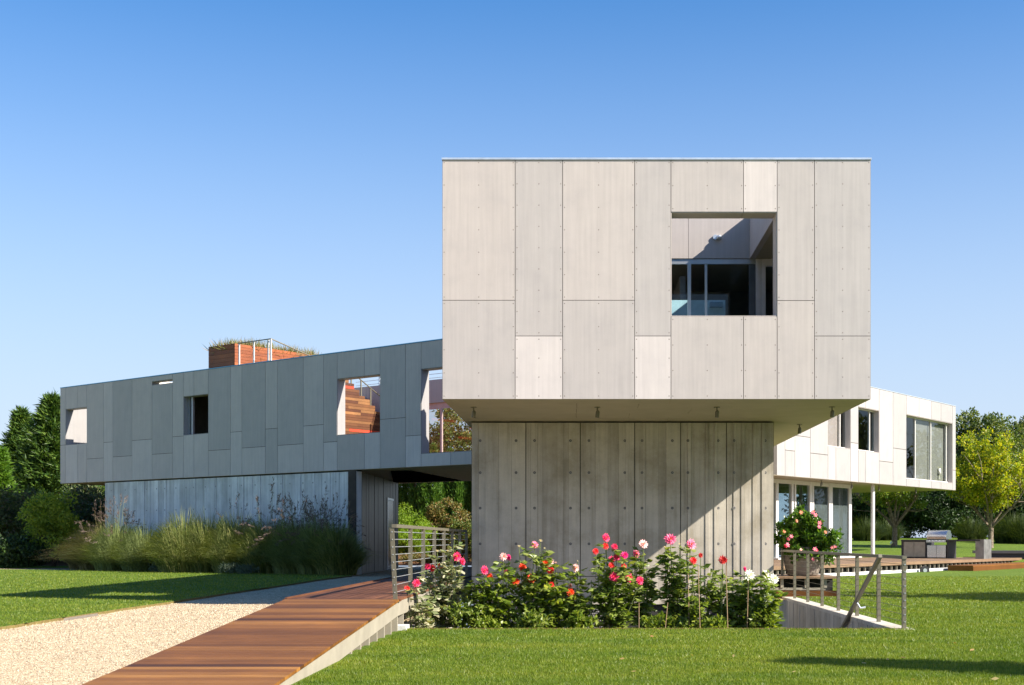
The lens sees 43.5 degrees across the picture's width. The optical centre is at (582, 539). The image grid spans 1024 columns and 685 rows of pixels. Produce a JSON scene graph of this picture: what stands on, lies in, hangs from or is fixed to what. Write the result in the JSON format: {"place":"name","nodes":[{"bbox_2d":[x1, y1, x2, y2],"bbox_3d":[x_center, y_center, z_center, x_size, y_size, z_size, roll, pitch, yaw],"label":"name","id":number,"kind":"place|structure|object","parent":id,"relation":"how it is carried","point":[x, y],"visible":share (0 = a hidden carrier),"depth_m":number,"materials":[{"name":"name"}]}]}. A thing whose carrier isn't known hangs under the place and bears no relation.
{"place":"outdoors","nodes":[
{"label":"outdoors","id":0,"kind":"place"},
{"bbox_2d":[0,566,68,567],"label":"grass strip","id":1,"kind":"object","parent":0,"point":[37,567],"depth_m":53.16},
{"bbox_2d":[0,531,45,566],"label":"shrub","id":2,"kind":"object","parent":1,"relation":"on","point":[10,546],"visible":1,"depth_m":53.66,"materials":[{"name":"green plant"}]},
{"bbox_2d":[15,539,56,566],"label":"shrub","id":3,"kind":"object","parent":1,"relation":"on","point":[46,556],"visible":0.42,"depth_m":54.63,"materials":[{"name":"green plant"}]},
{"bbox_2d":[15,489,89,566],"bbox_3d":[-22.493,-0.509,55.067,3.383,3.428,2.743,0,0,0],"label":"shrub","id":4,"kind":"object","parent":1,"relation":"on","point":[61,519],"visible":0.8,"depth_m":54.51,"materials":[{"name":"green plant"}]},
{"bbox_2d":[0,569,351,629],"bbox_3d":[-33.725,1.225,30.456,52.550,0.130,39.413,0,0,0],"label":"lawn verge","id":5,"kind":"structure","parent":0,"point":[58,618],"depth_m":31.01,"materials":[{"name":"plant"}]},
{"bbox_2d":[42,522,93,568],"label":"ornamental grass","id":6,"kind":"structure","parent":5,"relation":"on","point":[71,565],"depth_m":50.44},
{"bbox_2d":[27,500,129,569],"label":"ornamental grass","id":7,"kind":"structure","parent":5,"relation":"on","point":[83,565],"depth_m":48.62,"materials":[{"name":"plant"}]},
{"bbox_2d":[62,493,148,570],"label":"ornamental grass","id":8,"kind":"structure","parent":5,"relation":"on","point":[108,536],"depth_m":47.81,"materials":[{"name":"plant"}]},
{"bbox_2d":[91,520,163,570],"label":"ornamental grass","id":9,"kind":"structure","parent":5,"relation":"on","point":[138,564],"depth_m":46.90,"materials":[{"name":"plant"}]},
{"bbox_2d":[98,507,212,571],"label":"ornamental grass","id":10,"kind":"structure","parent":5,"relation":"on","point":[165,562],"depth_m":45.24,"materials":[{"name":"plant"}]},
{"bbox_2d":[135,511,229,572],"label":"ornamental grass","id":11,"kind":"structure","parent":5,"relation":"on","point":[197,565],"depth_m":45.22,"materials":[{"name":"plant"}]},
{"bbox_2d":[176,492,261,572],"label":"ornamental grass","id":12,"kind":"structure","parent":5,"relation":"on","point":[223,538],"depth_m":44.63,"materials":[{"name":"plant"}]},
{"bbox_2d":[218,562,240,573],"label":"sage plant","id":13,"kind":"object","parent":5,"relation":"on","point":[231,568],"visible":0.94,"depth_m":43.76,"materials":[{"name":"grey plant"}]},
{"bbox_2d":[235,563,259,573],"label":"sage plant","id":14,"kind":"object","parent":5,"relation":"on","point":[247,568],"visible":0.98,"depth_m":43.44,"materials":[{"name":"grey plant"}]},
{"bbox_2d":[205,477,293,573],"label":"ornamental grass","id":15,"kind":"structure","parent":5,"relation":"on","point":[254,534],"depth_m":43.90,"materials":[{"name":"plant"}]},
{"bbox_2d":[226,490,325,573],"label":"ornamental grass","id":16,"kind":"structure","parent":5,"relation":"on","point":[282,567],"depth_m":43.28,"materials":[{"name":"plant"}]},
{"bbox_2d":[280,492,390,574],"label":"ornamental grass","id":17,"kind":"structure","parent":5,"relation":"on","point":[346,550],"depth_m":42.12,"materials":[{"name":"plant"}]},
{"bbox_2d":[2,554,471,565],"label":"mulch ground","id":18,"kind":"structure","parent":0,"point":[61,563],"depth_m":59.69,"materials":[{"name":"soil"}]},
{"bbox_2d":[0,446,23,563],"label":"cypress tree","id":19,"kind":"object","parent":18,"relation":"on","point":[5,469],"visible":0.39,"depth_m":58.92,"materials":[{"name":"green plant"}]},
{"bbox_2d":[0,404,37,491],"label":"cypress tree","id":20,"kind":"object","parent":18,"relation":"on","point":[19,415],"visible":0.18,"depth_m":69.52,"materials":[{"name":"green plant"}]},
{"bbox_2d":[0,483,56,543],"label":"shrub","id":21,"kind":"object","parent":18,"relation":"on","point":[10,514],"visible":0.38,"depth_m":57.42,"materials":[{"name":"green plant"}]},
{"bbox_2d":[9,390,104,556],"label":"cypress tree","id":22,"kind":"object","parent":18,"relation":"on","point":[41,442],"visible":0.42,"depth_m":65.10,"materials":[{"name":"green plant"}]},
{"bbox_2d":[49,484,104,542],"bbox_3d":[-24.375,-0.969,61.717,4.977,4.367,3.944,0,0,31],"label":"shrub","id":23,"kind":"object","parent":18,"relation":"on","point":[83,492],"visible":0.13,"depth_m":61.31,"materials":[{"name":"green plant"}]},
{"bbox_2d":[71,492,104,531],"bbox_3d":[-22.516,-0.596,60.086,3.721,3.598,3.040,0,0,0],"label":"shrub","id":24,"kind":"object","parent":18,"relation":"on","point":[85,514],"visible":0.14,"depth_m":59.39,"materials":[{"name":"green plant"}]},
{"bbox_2d":[398,483,407,553],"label":"arborvitae","id":25,"kind":"object","parent":18,"relation":"on","point":[401,488],"visible":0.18,"depth_m":74.04,"materials":[{"name":"green plant"}]},
{"bbox_2d":[398,550,420,563],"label":"shrub","id":26,"kind":"object","parent":18,"relation":"on","point":[403,558],"visible":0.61,"depth_m":58.98,"materials":[{"name":"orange plant"}]},
{"bbox_2d":[408,483,423,553],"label":"arborvitae","id":27,"kind":"object","parent":18,"relation":"on","point":[412,496],"visible":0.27,"depth_m":73.53,"materials":[{"name":"green plant"}]},
{"bbox_2d":[398,502,437,557],"bbox_3d":[-8.321,-0.355,61.997,2.851,3.024,2.559,0,0,34],"label":"conifer bush","id":28,"kind":"object","parent":18,"relation":"on","point":[408,521],"visible":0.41,"depth_m":61.83,"materials":[{"name":"green plant"}]},
{"bbox_2d":[415,482,432,553],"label":"arborvitae","id":29,"kind":"object","parent":18,"relation":"on","point":[421,487],"visible":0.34,"depth_m":73.21,"materials":[{"name":"green plant"}]},
{"bbox_2d":[423,442,443,553],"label":"arborvitae","id":30,"kind":"object","parent":18,"relation":"on","point":[435,495],"visible":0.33,"depth_m":73.25,"materials":[{"name":"green plant"}]},
{"bbox_2d":[424,496,471,555],"bbox_3d":[-6.838,-0.536,63.935,2.695,3.348,2.779,0,0,0],"label":"autumn bush","id":31,"kind":"object","parent":18,"relation":"on","point":[436,512],"visible":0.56,"depth_m":63.56,"materials":[{"name":"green plant"}]},
{"bbox_2d":[429,408,471,451],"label":"maple tree","id":32,"kind":"object","parent":18,"relation":"on","point":[459,440],"visible":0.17,"depth_m":77.34,"materials":[{"name":"green plant"}]},
{"bbox_2d":[442,447,459,516],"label":"arborvitae","id":33,"kind":"object","parent":18,"relation":"on","point":[447,484],"visible":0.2,"depth_m":73.91,"materials":[{"name":"green plant"}]},
{"bbox_2d":[445,518,471,561],"bbox_3d":[-5.749,0.041,62.042,2.227,2.200,2.047,0,0,-43],"label":"autumn bush","id":34,"kind":"object","parent":18,"relation":"on","point":[459,525],"visible":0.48,"depth_m":61.66,"materials":[{"name":"green plant"}]},
{"bbox_2d":[450,481,466,553],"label":"arborvitae","id":35,"kind":"object","parent":18,"relation":"on","point":[458,489],"visible":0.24,"depth_m":73.78,"materials":[{"name":"green plant"}]},
{"bbox_2d":[459,481,471,521],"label":"arborvitae","id":36,"kind":"object","parent":18,"relation":"on","point":[465,483],"visible":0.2,"depth_m":74.10,"materials":[{"name":"green plant"}]},
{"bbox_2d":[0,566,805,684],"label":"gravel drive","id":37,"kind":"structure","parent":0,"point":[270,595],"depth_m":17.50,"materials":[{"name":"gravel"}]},
{"bbox_2d":[0,603,273,684],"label":"gravel stones","id":38,"kind":"object","parent":37,"relation":"on","point":[244,613],"visible":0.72,"depth_m":15.20,"materials":[{"name":"gravel"}]},
{"bbox_2d":[82,567,471,684],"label":"boardwalk","id":39,"kind":"structure","parent":37,"relation":"on","point":[290,640],"depth_m":12.61,"materials":[{"name":"brown wood"}]},
{"bbox_2d":[390,524,467,598],"bbox_3d":[-2.442,0.287,21.631,0.100,0.973,10.183,0,0,0],"label":"cable railing","id":40,"kind":"object","parent":39,"relation":"on","point":[409,553],"visible":0.94,"depth_m":19.45,"materials":[{"name":"metal"}]},
{"bbox_2d":[257,486,385,574],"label":"ornamental grass","id":41,"kind":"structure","parent":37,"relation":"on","point":[303,567],"depth_m":42.70,"materials":[{"name":"plant"}]},
{"bbox_2d":[60,158,955,627],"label":"house","id":42,"kind":"structure","parent":0,"point":[566,282],"depth_m":25.81,"materials":[{"name":"concrete"}]},
{"bbox_2d":[188,397,194,434],"bbox_3d":[-15.160,-4.785,49.642,0.280,1.467,0.080,0,0,37],"label":"window","id":43,"kind":"structure","parent":42,"relation":"in","point":[191,400],"depth_m":49.59,"materials":[{"name":"metal"}]},
{"bbox_2d":[203,334,265,352],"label":"rooftop grass","id":44,"kind":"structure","parent":42,"relation":"on","point":[225,342],"depth_m":49.16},
{"bbox_2d":[238,338,309,364],"bbox_3d":[-11.343,-6.606,48.705,1.918,1.592,2.860,0,0,37],"label":"rooftop railing","id":45,"kind":"object","parent":42,"relation":"on","point":[270,339],"visible":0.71,"depth_m":47.59,"materials":[{"name":"metal"}]},
{"bbox_2d":[364,498,393,569],"bbox_3d":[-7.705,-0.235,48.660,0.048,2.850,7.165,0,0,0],"label":"door","id":46,"kind":"structure","parent":42,"relation":"in","point":[389,503],"depth_m":51.20,"materials":[{"name":"metal"}]},
{"bbox_2d":[429,402,450,451],"bbox_3d":[-5.226,-4.384,52.442,4.500,2.548,0.080,0,0,37],"label":"rear window","id":47,"kind":"structure","parent":42,"relation":"in","point":[442,405],"depth_m":52.86,"materials":[{"name":"metal"}]},
{"bbox_2d":[672,259,755,315],"bbox_3d":[0.666,-4.146,25.415,5.533,2.831,0.090,0,0,0],"label":"sliding window","id":48,"kind":"structure","parent":42,"relation":"in","point":[751,262],"depth_m":25.38,"materials":[{"name":"metal"}]},
{"bbox_2d":[756,259,772,315],"bbox_3d":[4.022,-4.146,25.405,1.157,2.831,0.110,0,0,0],"label":"balcony door","id":49,"kind":"structure","parent":42,"relation":"in","point":[761,264],"depth_m":25.36,"materials":[{"name":"white paint"}]},
{"bbox_2d":[828,414,843,447],"bbox_3d":[10.203,-4.627,52.005,0.114,1.780,2.063,0,0,37],"label":"window","id":50,"kind":"structure","parent":42,"relation":"in","point":[832,423],"depth_m":52.11,"materials":[{"name":"white paint"}]},
{"bbox_2d":[906,416,947,481],"bbox_3d":[15.958,-4.165,59.709,0.158,2.853,5.581,0,0,37],"label":"window","id":51,"kind":"structure","parent":42,"relation":"in","point":[927,436],"depth_m":60.15,"materials":[{"name":"glass"}]},
{"bbox_2d":[0,0,1023,627],"label":"sky","id":52,"kind":"structure","parent":0,"point":[176,176],"materials":[{"name":"blue"}]},
{"bbox_2d":[291,538,1023,684],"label":"lawn","id":53,"kind":"structure","parent":0,"point":[963,548],"depth_m":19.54,"materials":[{"name":"plant"}]},
{"bbox_2d":[408,628,901,628],"bbox_3d":[0.875,1.334,17.010,6.750,0.312,0.020,0,0,0],"label":"lawn edging","id":54,"kind":"object","parent":53,"relation":"on","point":[648,628],"visible":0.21,"depth_m":17.00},
{"bbox_2d":[774,574,836,597],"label":"deck platform","id":55,"kind":"structure","parent":53,"relation":"on","point":[781,583],"depth_m":26.63,"materials":[{"name":"wood"}]},
{"bbox_2d":[781,547,819,575],"bbox_3d":[4.720,0.463,27.450,0.900,0.620,0.900,0,0,0],"label":"clay pot","id":56,"kind":"object","parent":55,"relation":"on","point":[815,569],"visible":0.42,"depth_m":27.14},
{"bbox_2d":[774,504,844,566],"bbox_3d":[4.760,-0.039,27.250,1.472,1.485,1.354,0,0,-25],"label":"rose bush","id":57,"kind":"object","parent":56,"relation":"in","point":[802,528],"visible":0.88,"depth_m":26.96,"materials":[{"name":"green plant"}]},
{"bbox_2d":[781,494,864,524],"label":"hedge shrub","id":58,"kind":"object","parent":53,"relation":"on","point":[797,501],"visible":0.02,"depth_m":97.91,"materials":[{"name":"green plant"}]},
{"bbox_2d":[852,493,887,527],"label":"hedge shrub","id":59,"kind":"object","parent":53,"relation":"on","point":[855,516],"visible":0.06,"depth_m":82.64,"materials":[{"name":"green plant"}]},
{"bbox_2d":[852,493,915,524],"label":"hedge shrub","id":60,"kind":"object","parent":53,"relation":"on","point":[868,508],"visible":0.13,"depth_m":82.52,"materials":[{"name":"green plant"}]},
{"bbox_2d":[852,491,930,545],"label":"pear tree","id":61,"kind":"object","parent":53,"relation":"on","point":[898,500],"visible":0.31,"depth_m":67.75,"materials":[{"name":"green plant"}]},
{"bbox_2d":[774,557,1022,575],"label":"terrace","id":62,"kind":"structure","parent":53,"relation":"on","point":[932,564],"depth_m":45.61,"materials":[{"name":"wood"}]},
{"bbox_2d":[901,539,990,558],"bbox_3d":[14.980,0.434,52.794,3.506,0.880,0.890,0,0,37],"label":"outdoor counter","id":63,"kind":"object","parent":62,"relation":"on","point":[913,548],"visible":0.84,"depth_m":52.85,"materials":[{"name":"concrete"}]},
{"bbox_2d":[904,542,913,556],"bbox_3d":[13.595,0.404,53.328,0.449,0.620,0.056,0,0,37],"label":"door","id":64,"kind":"structure","parent":63,"relation":"in","point":[908,546],"depth_m":53.31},
{"bbox_2d":[914,542,924,556],"bbox_3d":[13.971,0.404,53.045,0.469,0.620,0.056,0,0,37],"label":"door","id":65,"kind":"structure","parent":63,"relation":"in","point":[919,547],"depth_m":53.05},
{"bbox_2d":[926,530,951,557],"bbox_3d":[14.701,0.174,52.797,0.827,1.119,0.720,0,0,37],"label":"gas grill","id":66,"kind":"object","parent":63,"relation":"in","point":[938,536],"visible":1,"depth_m":52.60,"materials":[{"name":"silver metal"}]},
{"bbox_2d":[972,550,1023,558],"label":"bench","id":67,"kind":"object","parent":62,"relation":"on","point":[1007,553],"visible":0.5,"depth_m":54.80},
{"bbox_2d":[865,491,949,537],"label":"hedge shrub","id":68,"kind":"object","parent":53,"relation":"on","point":[926,522],"visible":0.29,"depth_m":81.26,"materials":[{"name":"green plant"}]},
{"bbox_2d":[901,491,984,536],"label":"hedge shrub","id":69,"kind":"object","parent":53,"relation":"on","point":[949,519],"visible":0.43,"depth_m":81.19,"materials":[{"name":"green plant"}]},
{"bbox_2d":[936,479,996,536],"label":"hedge shrub","id":70,"kind":"object","parent":53,"relation":"on","point":[966,517],"visible":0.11,"depth_m":81.99,"materials":[{"name":"green plant"}]},
{"bbox_2d":[943,426,1023,547],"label":"pear tree","id":71,"kind":"object","parent":53,"relation":"on","point":[991,480],"visible":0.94,"depth_m":65.12,"materials":[{"name":"green plant"}]},
{"bbox_2d":[948,562,1023,570],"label":"timber step","id":72,"kind":"object","parent":53,"relation":"on","point":[989,566],"visible":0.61,"depth_m":48.21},
{"bbox_2d":[956,406,1023,477],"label":"broad tree","id":73,"kind":"object","parent":53,"relation":"on","point":[972,420],"visible":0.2,"depth_m":87.00,"materials":[{"name":"green plant"}]},
{"bbox_2d":[992,483,1023,525],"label":"hedge shrub","id":74,"kind":"object","parent":53,"relation":"on","point":[1020,510],"visible":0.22,"depth_m":82.89,"materials":[{"name":"green plant"}]},
{"bbox_2d":[997,415,1023,469],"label":"broad tree","id":75,"kind":"object","parent":53,"relation":"on","point":[1021,421],"visible":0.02,"depth_m":90.72,"materials":[{"name":"green plant"}]},
{"bbox_2d":[672,300,724,315],"bbox_3d":[0.980,-3.845,26.550,3.959,2.226,0.100,0,0,0],"label":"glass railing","id":76,"kind":"object","parent":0,"point":[679,307],"visible":0.14,"depth_m":26.50,"materials":[{"name":"glass"}]},
{"bbox_2d":[852,514,901,540],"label":"ornamental grass","id":77,"kind":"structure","parent":0,"point":[861,531],"depth_m":76.55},
{"bbox_2d":[875,518,919,539],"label":"ornamental grass","id":78,"kind":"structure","parent":0,"point":[888,530],"depth_m":77.46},
{"bbox_2d":[906,446,912,477],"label":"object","id":79,"kind":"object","parent":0,"point":[909,461],"visible":0.32,"depth_m":60.32,"materials":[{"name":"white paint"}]},
{"bbox_2d":[948,512,988,541],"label":"ornamental grass","id":80,"kind":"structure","parent":0,"point":[962,531],"depth_m":75.58,"materials":[{"name":"plant"}]},
{"bbox_2d":[969,508,1023,542],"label":"shrub","id":81,"kind":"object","parent":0,"point":[998,538],"depth_m":72.59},
{"bbox_2d":[996,514,1023,543],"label":"ornamental grass","id":82,"kind":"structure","parent":0,"point":[1018,538],"depth_m":71.65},
{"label":"light well","id":83,"kind":"structure","parent":0,"visible":0},
{"bbox_2d":[775,597,913,629],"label":"retaining wall","id":84,"kind":"structure","parent":83,"relation":"on","point":[800,613],"depth_m":22.66,"materials":[{"name":"concrete"}]},
{"bbox_2d":[780,550,906,628],"bbox_3d":[4.178,1.083,22.180,0.245,1.760,10.440,0,0,0],"label":"cable railing","id":85,"kind":"object","parent":84,"relation":"on","point":[876,566],"visible":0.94,"depth_m":19.87,"materials":[{"name":"metal"}]},
{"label":"flower bed soil","id":86,"kind":"structure","parent":0,"visible":0},
{"bbox_2d":[404,579,439,627],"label":"dahlia","id":87,"kind":"object","parent":86,"relation":"on","point":[423,607],"visible":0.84,"depth_m":17.62,"materials":[{"name":"green plant"}]},
{"bbox_2d":[417,540,469,627],"bbox_3d":[-1.957,0.678,18.191,0.791,1.410,0.830,0,0,0],"label":"dahlia","id":88,"kind":"object","parent":86,"relation":"on","point":[443,593],"visible":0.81,"depth_m":18.08,"materials":[{"name":"green plant"}]},
{"bbox_2d":[445,595,484,627],"bbox_3d":[-1.622,1.063,17.958,0.584,0.574,0.563,0,0,0],"label":"bedding plant","id":89,"kind":"object","parent":86,"relation":"on","point":[456,614],"visible":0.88,"depth_m":17.87,"materials":[{"name":"green plant"}]},
{"bbox_2d":[460,566,500,626],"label":"dahlia","id":90,"kind":"object","parent":86,"relation":"on","point":[482,596],"visible":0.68,"depth_m":18.03,"materials":[{"name":"green plant"}]},
{"bbox_2d":[463,610,503,627],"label":"bedding plant","id":91,"kind":"object","parent":86,"relation":"on","point":[475,623],"visible":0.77,"depth_m":17.87,"materials":[{"name":"green plant"}]},
{"bbox_2d":[481,553,520,627],"bbox_3d":[-1.134,0.778,18.194,0.689,1.208,0.654,0,0,0],"label":"dahlia","id":92,"kind":"object","parent":86,"relation":"on","point":[504,603],"visible":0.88,"depth_m":18.08,"materials":[{"name":"green plant"}]},
{"bbox_2d":[504,539,557,626],"bbox_3d":[-0.739,0.690,18.182,0.799,1.388,0.694,0,0,0],"label":"dahlia","id":93,"kind":"object","parent":86,"relation":"on","point":[528,583],"visible":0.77,"depth_m":18.07,"materials":[{"name":"green plant"}]},
{"bbox_2d":[513,604,552,627],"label":"bedding plant","id":94,"kind":"object","parent":86,"relation":"on","point":[538,619],"visible":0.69,"depth_m":17.85,"materials":[{"name":"green plant"}]},
{"bbox_2d":[532,559,570,627],"bbox_3d":[-0.451,0.828,18.220,0.611,1.109,0.747,0,0,0],"label":"dahlia","id":95,"kind":"object","parent":86,"relation":"on","point":[554,602],"visible":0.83,"depth_m":18.07,"materials":[{"name":"green plant"}]},
{"bbox_2d":[551,562,594,627],"bbox_3d":[-0.062,0.842,18.282,0.597,1.092,0.933,0,0,21],"label":"dahlia","id":96,"kind":"object","parent":86,"relation":"on","point":[571,601],"visible":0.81,"depth_m":18.10,"materials":[{"name":"green plant"}]},
{"bbox_2d":[559,610,598,627],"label":"bedding plant","id":97,"kind":"object","parent":86,"relation":"on","point":[571,621],"visible":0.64,"depth_m":17.89,"materials":[{"name":"green plant"}]},
{"bbox_2d":[577,580,604,622],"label":"dahlia","id":98,"kind":"object","parent":86,"relation":"on","point":[594,599],"visible":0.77,"depth_m":18.08,"materials":[{"name":"green plant"}]},
{"bbox_2d":[588,533,648,627],"bbox_3d":[0.506,0.643,18.128,0.877,1.483,0.713,0,0,16],"label":"dahlia","id":99,"kind":"object","parent":86,"relation":"on","point":[616,613],"visible":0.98,"depth_m":18.07,"materials":[{"name":"green plant"}]},
{"bbox_2d":[621,539,660,627],"bbox_3d":[0.861,0.688,18.556,0.661,1.396,0.964,0,0,0],"label":"dahlia","id":100,"kind":"object","parent":86,"relation":"on","point":[647,604],"visible":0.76,"depth_m":18.37,"materials":[{"name":"green plant"}]},
{"bbox_2d":[638,610,672,627],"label":"bedding plant","id":101,"kind":"object","parent":86,"relation":"on","point":[649,622],"visible":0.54,"depth_m":17.87,"materials":[{"name":"green plant"}]},
{"bbox_2d":[652,533,699,617],"bbox_3d":[1.341,0.645,18.222,0.740,1.475,0.685,0,0,0],"label":"dahlia","id":102,"kind":"object","parent":86,"relation":"on","point":[675,587],"visible":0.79,"depth_m":18.12,"materials":[{"name":"green plant"}]},
{"bbox_2d":[662,613,700,627],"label":"bedding plant","id":103,"kind":"object","parent":86,"relation":"on","point":[676,621],"visible":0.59,"depth_m":17.86,"materials":[{"name":"green plant"}]},
{"bbox_2d":[678,557,710,627],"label":"dahlia","id":104,"kind":"object","parent":86,"relation":"on","point":[694,611],"visible":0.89,"depth_m":17.90,"materials":[{"name":"green plant"}]},
{"bbox_2d":[687,553,725,619],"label":"dahlia","id":105,"kind":"object","parent":86,"relation":"on","point":[708,588],"visible":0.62,"depth_m":18.14,"materials":[{"name":"green plant"}]},
{"bbox_2d":[690,613,731,627],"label":"bedding plant","id":106,"kind":"object","parent":86,"relation":"on","point":[714,622],"visible":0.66,"depth_m":17.85,"materials":[{"name":"green plant"}]},
{"bbox_2d":[704,555,738,627],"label":"dahlia","id":107,"kind":"object","parent":86,"relation":"on","point":[720,597],"visible":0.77,"depth_m":18.08,"materials":[{"name":"green plant"}]},
{"bbox_2d":[711,567,754,627],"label":"dahlia","id":108,"kind":"object","parent":86,"relation":"on","point":[734,587],"visible":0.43,"depth_m":18.30,"materials":[{"name":"green plant"}]},
{"bbox_2d":[733,569,769,627],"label":"dahlia","id":109,"kind":"object","parent":86,"relation":"on","point":[749,575],"visible":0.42,"depth_m":18.05,"materials":[{"name":"green plant"}]},
{"bbox_2d":[732,604,777,627],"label":"bedding plant","id":110,"kind":"object","parent":86,"relation":"on","point":[755,622],"visible":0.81,"depth_m":17.87,"materials":[{"name":"green plant"}]},
{"bbox_2d":[745,569,788,627],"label":"dahlia","id":111,"kind":"object","parent":86,"relation":"on","point":[767,599],"visible":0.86,"depth_m":17.89,"materials":[{"name":"green plant"}]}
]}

